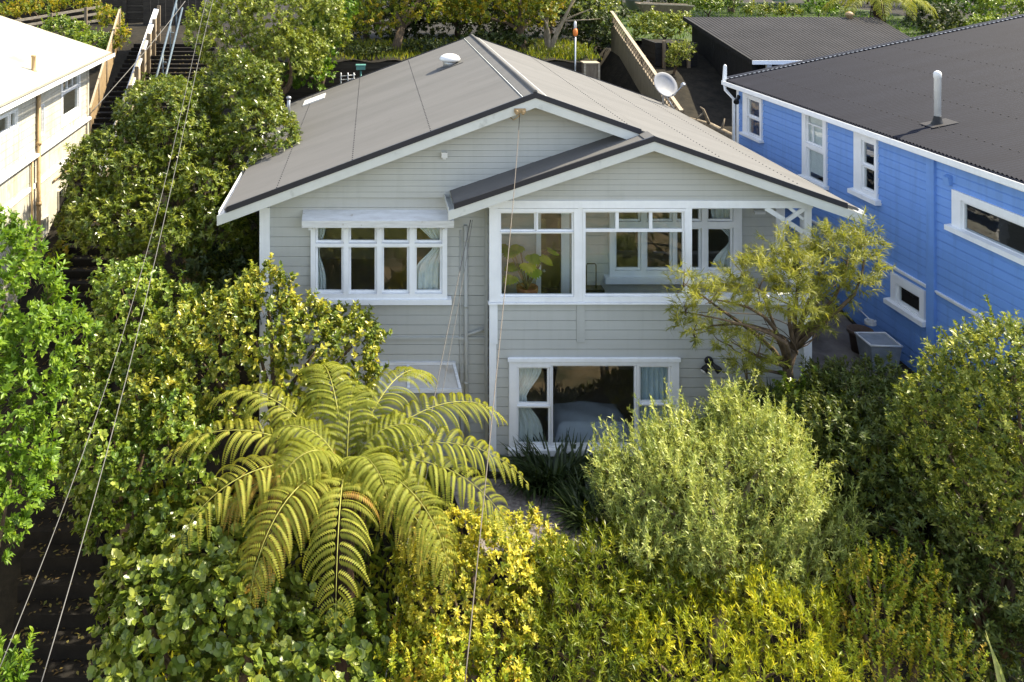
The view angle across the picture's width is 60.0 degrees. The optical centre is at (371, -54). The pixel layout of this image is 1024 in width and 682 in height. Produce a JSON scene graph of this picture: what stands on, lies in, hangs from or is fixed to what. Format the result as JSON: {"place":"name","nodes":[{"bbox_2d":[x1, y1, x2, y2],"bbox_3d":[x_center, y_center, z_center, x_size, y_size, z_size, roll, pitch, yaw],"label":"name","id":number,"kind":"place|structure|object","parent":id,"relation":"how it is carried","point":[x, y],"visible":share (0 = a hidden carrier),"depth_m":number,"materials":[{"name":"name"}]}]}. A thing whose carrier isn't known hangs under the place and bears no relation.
{"place":"outdoors","nodes":[
{"label":"outdoors","id":0,"kind":"place"},
{"bbox_2d":[0,2,205,666],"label":"power line","id":1,"kind":"object","parent":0,"point":[105,387],"visible":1,"depth_m":9.71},
{"bbox_2d":[268,36,600,62],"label":"grass bank","id":2,"kind":"structure","parent":0,"point":[377,59],"depth_m":28.09,"materials":[{"name":"green plant"}]},
{"bbox_2d":[345,0,466,51],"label":"autumn tree","id":3,"kind":"object","parent":2,"relation":"on","point":[402,21],"visible":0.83,"depth_m":29.33,"materials":[{"name":"green plant"}]},
{"bbox_2d":[339,30,537,59],"bbox_3d":[2.166,3.368,28.577,6.539,1.121,1.854,0,0,-12],"label":"garden shrub","id":4,"kind":"object","parent":2,"relation":"on","point":[496,38],"visible":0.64,"depth_m":28.59,"materials":[{"name":"green plant"}]},
{"bbox_2d":[441,0,570,52],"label":"autumn tree","id":5,"kind":"object","parent":2,"relation":"on","point":[475,7],"visible":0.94,"depth_m":29.43,"materials":[{"name":"green plant"}]},
{"bbox_2d":[527,41,596,60],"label":"garden shrub","id":6,"kind":"object","parent":2,"relation":"on","point":[580,55],"visible":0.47,"depth_m":28.10,"materials":[{"name":"green plant"}]},
{"bbox_2d":[527,0,620,49],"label":"bare limbed tree","id":7,"kind":"object","parent":2,"relation":"on","point":[548,42],"visible":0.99,"depth_m":28.97,"materials":[{"name":"green plant"}]},
{"bbox_2d":[0,0,1023,681],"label":"ground","id":8,"kind":"structure","parent":0,"point":[704,88],"depth_m":15.81,"materials":[{"name":"brown soil"}]},
{"bbox_2d":[0,626,40,681],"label":"garden shrub","id":9,"kind":"object","parent":8,"relation":"on","point":[7,669],"visible":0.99,"depth_m":9.59,"materials":[{"name":"green plant"}]},
{"bbox_2d":[0,203,102,564],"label":"broadleaf tree","id":10,"kind":"object","parent":8,"relation":"on","point":[39,423],"visible":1,"depth_m":10.33,"materials":[{"name":"green plant"}]},
{"bbox_2d":[0,0,106,25],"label":"garden shrub","id":11,"kind":"object","parent":8,"relation":"on","point":[29,4],"visible":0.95,"depth_m":33.95,"materials":[{"name":"green plant"}]},
{"bbox_2d":[0,16,114,328],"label":"house","id":12,"kind":"structure","parent":8,"relation":"on","point":[45,117],"depth_m":20.76,"materials":[{"name":"beige paint"}]},
{"bbox_2d":[0,108,17,137],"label":"window","id":13,"kind":"structure","parent":12,"relation":"in","point":[8,127],"depth_m":18.49,"materials":[{"name":"white paint"}]},
{"bbox_2d":[41,103,43,135],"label":"window","id":14,"kind":"structure","parent":12,"relation":"in","point":[42,105],"depth_m":20.63,"materials":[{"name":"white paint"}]},
{"bbox_2d":[41,214,48,238],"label":"window","id":15,"kind":"structure","parent":12,"relation":"in","point":[46,224],"depth_m":20.92,"materials":[{"name":"beige paint"}]},
{"bbox_2d":[57,186,65,210],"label":"window","id":16,"kind":"structure","parent":12,"relation":"in","point":[61,189],"depth_m":21.75,"materials":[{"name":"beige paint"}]},
{"bbox_2d":[60,74,80,127],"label":"window","id":17,"kind":"structure","parent":12,"relation":"in","point":[75,112],"depth_m":23.00,"materials":[{"name":"white paint"}]},
{"bbox_2d":[92,1,184,110],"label":"stay wire","id":18,"kind":"object","parent":12,"relation":"attached to","point":[138,58],"visible":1,"depth_m":26.93,"materials":[{"name":"grey metal"}]},
{"bbox_2d":[15,6,102,30],"bbox_3d":[-11.838,3.209,32.693,3.271,1.862,0.806,0,0,-16],"label":"rail fence","id":19,"kind":"object","parent":8,"relation":"on","point":[86,14],"visible":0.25,"depth_m":32.67,"materials":[{"name":"wood"}]},
{"bbox_2d":[45,216,77,270],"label":"garden shrub","id":20,"kind":"object","parent":8,"relation":"on","point":[65,249],"visible":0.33,"depth_m":20.00,"materials":[{"name":"green plant"}]},
{"bbox_2d":[37,9,116,49],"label":"garden shrub","id":21,"kind":"object","parent":8,"relation":"on","point":[74,32],"visible":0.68,"depth_m":30.03,"materials":[{"name":"green plant"}]},
{"bbox_2d":[0,0,202,23],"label":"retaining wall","id":22,"kind":"structure","parent":8,"relation":"on","point":[136,11],"depth_m":35.00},
{"bbox_2d":[89,8,120,133],"bbox_3d":[-8.479,3.991,27.799,0.078,3.556,6.541,0,0,-9],"label":"fence","id":23,"kind":"object","parent":8,"relation":"on","point":[102,82],"visible":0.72,"depth_m":27.17,"materials":[{"name":"brown wood"}]},
{"bbox_2d":[90,2,131,52],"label":"garden shrub","id":24,"kind":"object","parent":8,"relation":"on","point":[99,16],"visible":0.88,"depth_m":31.05,"materials":[{"name":"yellow plant"}]},
{"bbox_2d":[10,43,217,681],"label":"steps","id":25,"kind":"structure","parent":8,"relation":"on","point":[81,618],"depth_m":14.22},
{"bbox_2d":[7,54,200,674],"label":"leaf litter","id":26,"kind":"object","parent":25,"relation":"on","point":[67,641],"visible":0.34,"depth_m":13.98,"materials":[{"name":"brown plant"}]},
{"bbox_2d":[154,0,182,108],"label":"handrail","id":27,"kind":"object","parent":25,"relation":"on","point":[175,9],"visible":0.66,"depth_m":29.49,"materials":[{"name":"grey metal"}]},
{"bbox_2d":[41,1,212,681],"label":"power line","id":28,"kind":"object","parent":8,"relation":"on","point":[122,392],"visible":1,"depth_m":9.58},
{"bbox_2d":[99,6,160,209],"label":"stair wall","id":29,"kind":"structure","parent":8,"relation":"on","point":[143,62],"depth_m":28.65,"materials":[{"name":"white paint"}]},
{"bbox_2d":[44,253,219,590],"bbox_3d":[-3.690,7.951,14.082,2.822,5.119,4.547,0,0,0],"label":"light green bush","id":30,"kind":"object","parent":8,"relation":"on","point":[122,482],"visible":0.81,"depth_m":12.94,"materials":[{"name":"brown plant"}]},
{"bbox_2d":[48,45,303,306],"bbox_3d":[-4.046,5.096,19.211,5.245,5.548,5.251,0,0,0],"label":"pittosporum tree","id":31,"kind":"object","parent":8,"relation":"on","point":[184,230],"visible":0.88,"depth_m":18.39,"materials":[{"name":"green plant"}]},
{"bbox_2d":[183,241,268,402],"bbox_3d":[-2.829,7.415,16.578,1.424,3.236,2.350,0,0,-34],"label":"garden shrub","id":32,"kind":"object","parent":8,"relation":"on","point":[190,263],"visible":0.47,"depth_m":16.71,"materials":[{"name":"green plant"}]},
{"bbox_2d":[86,488,404,681],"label":"round leaf shrub","id":33,"kind":"object","parent":8,"relation":"on","point":[174,617],"visible":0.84,"depth_m":10.68,"materials":[{"name":"green plant"}]},
{"bbox_2d":[113,253,392,559],"bbox_3d":[-1.752,7.697,13.958,4.191,5.130,2.843,0,0,0],"label":"camellia bush","id":34,"kind":"object","parent":8,"relation":"on","point":[335,322],"visible":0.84,"depth_m":13.74,"materials":[{"name":"green plant"}]},
{"bbox_2d":[182,0,352,99],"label":"grey green tree","id":35,"kind":"object","parent":8,"relation":"on","point":[303,35],"visible":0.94,"depth_m":24.89,"materials":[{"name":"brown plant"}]},
{"bbox_2d":[276,0,361,92],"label":"deep green tree","id":36,"kind":"object","parent":8,"relation":"on","point":[320,81],"visible":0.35,"depth_m":26.38,"materials":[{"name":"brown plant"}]},
{"bbox_2d":[155,361,528,681],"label":"tree fern","id":37,"kind":"object","parent":8,"relation":"on","point":[367,464],"visible":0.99,"depth_m":11.21,"materials":[{"name":"green plant"}]},
{"bbox_2d":[356,64,365,75],"bbox_3d":[-0.348,4.343,27.125,0.310,1.300,0.280,0,0,0],"label":"letter box","id":38,"kind":"object","parent":8,"relation":"on","point":[360,67],"visible":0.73,"depth_m":27.00,"materials":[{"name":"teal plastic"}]},
{"bbox_2d":[301,0,436,41],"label":"dark tree","id":39,"kind":"object","parent":8,"relation":"on","point":[391,36],"visible":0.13,"depth_m":32.37,"materials":[{"name":"green plant"}]},
{"bbox_2d":[262,61,581,101],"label":"retaining wall","id":40,"kind":"structure","parent":8,"relation":"on","point":[345,67],"depth_m":27.60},
{"bbox_2d":[370,601,531,681],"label":"bronze yellow shrub","id":41,"kind":"object","parent":8,"relation":"on","point":[456,661],"visible":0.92,"depth_m":10.26,"materials":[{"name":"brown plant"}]},
{"bbox_2d":[384,0,525,40],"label":"dark tree","id":42,"kind":"object","parent":8,"relation":"on","point":[492,24],"visible":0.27,"depth_m":32.34,"materials":[{"name":"green plant"}]},
{"bbox_2d":[386,498,569,681],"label":"golden shrub","id":43,"kind":"object","parent":8,"relation":"on","point":[466,552],"visible":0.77,"depth_m":10.92,"materials":[{"name":"yellow plant"}]},
{"bbox_2d":[217,34,866,474],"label":"house","id":44,"kind":"structure","parent":8,"relation":"on","point":[621,188],"depth_m":15.90,"materials":[{"name":"grey paint"}]},
{"bbox_2d":[318,228,325,288],"bbox_3d":[-0.944,5.700,16.050,0.205,1.301,0.069,0,0,0],"label":"curtain","id":45,"kind":"object","parent":44,"relation":"hanging from","point":[321,274],"visible":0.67,"depth_m":16.05,"materials":[{"name":"fabric"}]},
{"bbox_2d":[302,210,453,304],"bbox_3d":[0.108,5.673,15.805,2.740,1.688,0.350,0,0,0],"label":"window","id":46,"kind":"structure","parent":44,"relation":"in","point":[312,220],"depth_m":15.83,"materials":[{"name":"white paint"}]},
{"bbox_2d":[385,220,470,676],"bbox_3d":[0.864,6.763,12.777,0.175,3.902,5.351,0,0,17],"label":"phone line","id":47,"kind":"object","parent":44,"relation":"attached to","point":[439,373],"visible":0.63,"depth_m":13.82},
{"bbox_2d":[417,228,439,288],"bbox_3d":[1.052,5.700,16.050,0.577,1.301,0.070,0,0,0],"label":"curtain","id":48,"kind":"object","parent":44,"relation":"hanging from","point":[428,270],"visible":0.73,"depth_m":16.05,"materials":[{"name":"fabric"}]},
{"bbox_2d":[391,220,472,681],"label":"phone line","id":49,"kind":"object","parent":44,"relation":"attached to","point":[443,386],"visible":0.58,"depth_m":13.76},
{"bbox_2d":[464,115,519,681],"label":"service line","id":50,"kind":"object","parent":44,"relation":"attached to","point":[490,430],"visible":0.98,"depth_m":9.12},
{"bbox_2d":[518,368,542,441],"bbox_3d":[2.795,8.168,15.590,0.551,1.483,0.070,0,0,0],"label":"curtain","id":51,"kind":"object","parent":44,"relation":"hanging from","point":[529,424],"visible":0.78,"depth_m":15.59,"materials":[{"name":"fabric"}]},
{"bbox_2d":[502,244,558,292],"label":"potted plant","id":52,"kind":"object","parent":44,"relation":"on","point":[532,269],"visible":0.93,"depth_m":15.92,"materials":[{"name":"green plant"}]},
{"bbox_2d":[497,208,577,301],"bbox_3d":[2.941,5.487,15.500,1.431,1.655,0.120,0,0,0],"label":"window","id":53,"kind":"structure","parent":44,"relation":"in","point":[573,296],"depth_m":15.44,"materials":[{"name":"white paint"}]},
{"bbox_2d":[536,213,568,292],"bbox_3d":[3.442,6.003,16.582,0.631,1.966,0.135,0,0,0],"label":"door","id":54,"kind":"structure","parent":44,"relation":"in","point":[563,252],"depth_m":16.55,"materials":[{"name":"paint"}]},
{"bbox_2d":[545,401,632,441],"bbox_3d":[4.075,9.018,16.355,1.470,0.565,0.950,0,0,0],"label":"bed","id":55,"kind":"object","parent":44,"relation":"in","point":[581,417],"visible":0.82,"depth_m":16.09,"materials":[{"name":"pale grey-blue fabric"}]},
{"bbox_2d":[580,61,599,79],"bbox_3d":[6.799,4.175,27.100,0.500,1.135,0.460,0,0,0],"label":"chimney","id":56,"kind":"object","parent":44,"relation":"on","point":[591,68],"visible":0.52,"depth_m":26.90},
{"bbox_2d":[508,357,680,455],"bbox_3d":[3.937,8.149,15.445,3.062,1.713,0.190,0,0,0],"label":"window","id":57,"kind":"structure","parent":44,"relation":"in","point":[672,363],"depth_m":15.42,"materials":[{"name":"white paint"}]},
{"bbox_2d":[583,208,685,301],"bbox_3d":[4.660,5.487,15.500,1.826,1.655,0.120,0,0,0],"label":"window","id":58,"kind":"structure","parent":44,"relation":"in","point":[587,297],"depth_m":15.47,"materials":[{"name":"white paint"}]},
{"bbox_2d":[639,367,667,438],"bbox_3d":[5.045,8.168,15.590,0.656,1.483,0.084,0,0,0],"label":"curtain","id":59,"kind":"object","parent":44,"relation":"hanging from","point":[652,383],"visible":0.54,"depth_m":15.59,"materials":[{"name":"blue fabric"}]},
{"bbox_2d":[654,72,684,108],"bbox_3d":[8.237,4.044,24.183,0.805,1.012,0.543,0,0,0],"label":"satellite dish","id":60,"kind":"object","parent":44,"relation":"on","point":[665,84],"visible":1,"depth_m":24.30,"materials":[{"name":"grey metal"}]},
{"bbox_2d":[604,208,747,283],"bbox_3d":[5.769,5.682,16.545,2.699,1.428,0.190,0,0,0],"label":"window","id":61,"kind":"structure","parent":44,"relation":"in","point":[642,274],"depth_m":16.51,"materials":[{"name":"white paint"}]},
{"bbox_2d":[711,209,728,266],"bbox_3d":[6.752,5.576,16.700,0.508,1.253,0.069,0,0,0],"label":"curtain","id":62,"kind":"object","parent":44,"relation":"hanging from","point":[723,253],"visible":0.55,"depth_m":16.70,"materials":[{"name":"fabric"}]},
{"bbox_2d":[466,0,632,43],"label":"dark tree","id":63,"kind":"object","parent":8,"relation":"on","point":[569,33],"visible":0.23,"depth_m":32.70,"materials":[{"name":"green plant"}]},
{"bbox_2d":[488,428,623,511],"bbox_3d":[3.082,8.936,14.980,2.302,0.768,1.980,0,0,0],"label":"agapanthus clump","id":64,"kind":"object","parent":8,"relation":"on","point":[541,473],"visible":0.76,"depth_m":14.96,"materials":[{"name":"green plant"}]},
{"bbox_2d":[108,380,1023,681],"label":"ground cover","id":65,"kind":"object","parent":8,"relation":"on","point":[370,570],"visible":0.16,"depth_m":13.57,"materials":[{"name":"green plant"}]},
{"bbox_2d":[573,21,577,70],"bbox_3d":[6.381,3.726,27.300,0.150,2.752,0.150,0,0,0],"label":"marker pole","id":66,"kind":"object","parent":8,"relation":"on","point":[575,31],"visible":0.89,"depth_m":27.28,"materials":[{"name":"metal"}]},
{"bbox_2d":[538,462,641,547],"bbox_3d":[3.623,8.980,13.986,1.906,0.680,1.890,0,0,0],"label":"agapanthus clump","id":67,"kind":"object","parent":8,"relation":"on","point":[572,508],"visible":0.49,"depth_m":14.09,"materials":[{"name":"green plant"}]},
{"bbox_2d":[574,0,620,48],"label":"garden shrub","id":68,"kind":"object","parent":8,"relation":"on","point":[603,28],"visible":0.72,"depth_m":31.17,"materials":[{"name":"green plant"}]},
{"bbox_2d":[495,498,742,681],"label":"podocarp shrub","id":69,"kind":"object","parent":8,"relation":"on","point":[593,671],"visible":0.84,"depth_m":10.90,"materials":[{"name":"green plant"}]},
{"bbox_2d":[610,11,683,113],"bbox_3d":[8.567,4.580,27.500,0.166,4.540,7.024,0,0,0],"label":"trellis fence","id":70,"kind":"object","parent":8,"relation":"on","point":[635,66],"visible":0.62,"depth_m":28.11,"materials":[{"name":"wood"}]},
{"bbox_2d":[627,5,692,38],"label":"garden shrub","id":71,"kind":"object","parent":8,"relation":"on","point":[674,20],"visible":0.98,"depth_m":31.87,"materials":[{"name":"green plant"}]},
{"bbox_2d":[641,38,696,67],"bbox_3d":[10.252,3.649,30.000,1.414,0.930,1.600,0,0,0],"label":"raised bed","id":72,"kind":"object","parent":8,"relation":"on","point":[654,51],"visible":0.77,"depth_m":29.30,"materials":[{"name":"black wood"}]},
{"bbox_2d":[664,38,697,74],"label":"garden shrub","id":73,"kind":"object","parent":8,"relation":"on","point":[676,46],"visible":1,"depth_m":28.43,"materials":[{"name":"green plant"}]},
{"bbox_2d":[690,106,735,139],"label":"fallen branch","id":74,"kind":"object","parent":8,"relation":"on","point":[718,129],"visible":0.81,"depth_m":24.05,"materials":[{"name":"beige wood"}]},
{"bbox_2d":[597,540,866,681],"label":"shrub","id":75,"kind":"object","parent":8,"relation":"on","point":[819,657],"visible":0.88,"depth_m":10.43,"materials":[{"name":"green plant"}]},
{"bbox_2d":[580,361,885,654],"bbox_3d":[4.927,8.116,12.048,3.906,3.888,2.745,0,0,0],"label":"olive tree","id":76,"kind":"object","parent":8,"relation":"on","point":[717,524],"visible":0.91,"depth_m":11.76,"materials":[{"name":"green plant"}]},
{"bbox_2d":[718,376,800,422],"bbox_3d":[6.696,7.686,14.669,1.974,0.532,1.525,0,0,0],"label":"agapanthus clump","id":77,"kind":"object","parent":8,"relation":"on","point":[761,399],"visible":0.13,"depth_m":14.92,"materials":[{"name":"green plant"}]},
{"bbox_2d":[661,204,896,404],"bbox_3d":[6.521,6.180,13.963,3.790,3.872,1.853,0,0,-8],"label":"feathery tree","id":78,"kind":"object","parent":8,"relation":"on","point":[801,333],"visible":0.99,"depth_m":13.91,"materials":[{"name":"green plant"}]},
{"bbox_2d":[683,11,910,93],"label":"shed","id":79,"kind":"structure","parent":8,"relation":"on","point":[737,45],"depth_m":28.84,"materials":[{"name":"grey metal"}]},
{"bbox_2d":[761,365,851,452],"bbox_3d":[6.938,7.431,13.761,1.296,1.424,1.131,0,0,0],"label":"lemon shrub","id":80,"kind":"object","parent":8,"relation":"on","point":[790,386],"visible":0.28,"depth_m":13.86,"materials":[{"name":"green plant"}]},
{"bbox_2d":[721,14,1023,434],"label":"house","id":81,"kind":"structure","parent":8,"relation":"on","point":[933,123],"depth_m":17.10,"materials":[{"name":"blue paint"}]},
{"bbox_2d":[739,93,763,142],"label":"window","id":82,"kind":"structure","parent":81,"relation":"in","point":[747,116],"depth_m":22.31,"materials":[{"name":"white paint"}]},
{"bbox_2d":[797,114,829,189],"bbox_3d":[9.809,4.440,19.289,0.190,1.655,1.061,0,0,-3],"label":"window","id":83,"kind":"structure","parent":81,"relation":"in","point":[814,130],"depth_m":19.35,"materials":[{"name":"white paint"}]},
{"bbox_2d":[847,132,881,205],"bbox_3d":[9.896,4.424,17.438,0.190,1.282,0.925,0,0,-3],"label":"window","id":84,"kind":"structure","parent":81,"relation":"in","point":[859,189],"depth_m":17.52,"materials":[{"name":"white paint"}]},
{"bbox_2d":[883,272,925,326],"bbox_3d":[9.955,6.542,16.187,0.190,0.623,1.097,0,0,-3],"label":"window","id":85,"kind":"structure","parent":81,"relation":"in","point":[894,301],"depth_m":16.17,"materials":[{"name":"white paint"}]},
{"bbox_2d":[944,189,1023,265],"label":"window","id":86,"kind":"structure","parent":81,"relation":"in","point":[959,200],"depth_m":14.35,"materials":[{"name":"white paint"}]},
{"bbox_2d":[799,524,990,681],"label":"bronze tip shrub","id":87,"kind":"object","parent":8,"relation":"on","point":[889,663],"visible":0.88,"depth_m":10.77,"materials":[{"name":"green plant"}]},
{"bbox_2d":[773,350,1023,681],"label":"dark hedge","id":88,"kind":"object","parent":8,"relation":"on","point":[954,563],"visible":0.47,"depth_m":12.00,"materials":[{"name":"green plant"}]},
{"bbox_2d":[899,0,966,33],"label":"garden shrub","id":89,"kind":"object","parent":8,"relation":"on","point":[942,13],"visible":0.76,"depth_m":33.23,"materials":[{"name":"green plant"}]},
{"bbox_2d":[906,0,1000,22],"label":"garden shrub","id":90,"kind":"object","parent":8,"relation":"on","point":[966,7],"visible":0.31,"depth_m":35.38,"materials":[{"name":"green plant"}]},
{"bbox_2d":[884,294,1023,680],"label":"pale tipped tree","id":91,"kind":"object","parent":8,"relation":"on","point":[923,436],"visible":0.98,"depth_m":11.28,"materials":[{"name":"green plant"}]},
{"bbox_2d":[930,630,1022,681],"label":"flax plant","id":92,"kind":"object","parent":8,"relation":"on","point":[998,667],"visible":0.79,"depth_m":10.37,"materials":[{"name":"green plant"}]},
{"bbox_2d":[450,476,601,554],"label":"gravel path","id":93,"kind":"structure","parent":0,"point":[516,502],"depth_m":14.39,"materials":[{"name":"grey gravel"}]},
{"bbox_2d":[586,263,604,292],"bbox_3d":[4.110,6.500,16.296,0.440,1.120,0.248,0,0,0],"label":"chair","id":94,"kind":"object","parent":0,"point":[595,288],"visible":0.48,"depth_m":16.29,"materials":[{"name":"black plastic"}]},
{"bbox_2d":[558,1,944,40],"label":"lawn","id":95,"kind":"structure","parent":0,"point":[689,37],"depth_m":40.56,"materials":[{"name":"green plant"}]},
{"bbox_2d":[625,0,640,9],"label":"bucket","id":96,"kind":"object","parent":95,"relation":"on","point":[631,4],"visible":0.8,"depth_m":38.25,"materials":[{"name":"green plastic"}]},
{"bbox_2d":[591,0,680,14],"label":"garden shrub","id":97,"kind":"object","parent":95,"relation":"on","point":[657,1],"visible":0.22,"depth_m":43.37,"materials":[{"name":"green plant"}]},
{"bbox_2d":[635,2,694,13],"bbox_3d":[12.439,2.623,37.000,2.272,0.455,0.850,0,0,0],"label":"raised garden bed","id":98,"kind":"object","parent":95,"relation":"on","point":[644,7],"visible":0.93,"depth_m":36.66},
{"bbox_2d":[675,0,743,16],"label":"garden shrub","id":99,"kind":"object","parent":95,"relation":"on","point":[700,5],"visible":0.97,"depth_m":38.70,"materials":[{"name":"green plant"}]},
{"bbox_2d":[741,0,803,16],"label":"garden shrub","id":100,"kind":"object","parent":95,"relation":"on","point":[766,9],"visible":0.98,"depth_m":36.28,"materials":[{"name":"green plant"}]},
{"bbox_2d":[800,0,840,16],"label":"garden shrub","id":101,"kind":"object","parent":95,"relation":"on","point":[819,4],"visible":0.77,"depth_m":35.80,"materials":[{"name":"green plant"}]},
{"bbox_2d":[820,0,938,22],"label":"tree fern","id":102,"kind":"object","parent":95,"relation":"on","point":[876,8],"visible":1,"depth_m":31.30,"materials":[{"name":"green plant"}]},
{"bbox_2d":[924,20,975,32],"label":"garden shrub","id":103,"kind":"object","parent":95,"relation":"on","point":[948,28],"visible":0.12,"depth_m":33.48,"materials":[{"name":"green plant"}]},
{"bbox_2d":[960,0,1023,26],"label":"garden shrub","id":104,"kind":"object","parent":95,"relation":"on","point":[986,17],"visible":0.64,"depth_m":33.53,"materials":[{"name":"green plant"}]},
{"bbox_2d":[812,293,930,402],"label":"concrete path","id":105,"kind":"structure","parent":0,"point":[824,346],"depth_m":16.83,"materials":[{"name":"grey concrete"}]},
{"bbox_2d":[847,324,873,353],"bbox_3d":[9.318,7.525,16.600,0.460,0.430,0.453,0,0,0],"label":"plant pot","id":106,"kind":"object","parent":105,"relation":"on","point":[852,329],"visible":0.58,"depth_m":16.62,"materials":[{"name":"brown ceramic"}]},
{"bbox_2d":[859,309,876,325],"bbox_3d":[9.851,7.337,17.385,0.212,0.334,1.688,0,0,22],"label":"garden hose","id":107,"kind":"object","parent":106,"relation":"on","point":[868,321],"visible":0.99,"depth_m":16.67,"materials":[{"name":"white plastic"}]},
{"bbox_2d":[854,332,902,370],"bbox_3d":[9.312,7.475,15.997,0.592,0.530,0.554,0,0,0],"label":"storage tub","id":108,"kind":"object","parent":105,"relation":"on","point":[870,344],"visible":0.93,"depth_m":15.87,"materials":[{"name":"grey plastic"}]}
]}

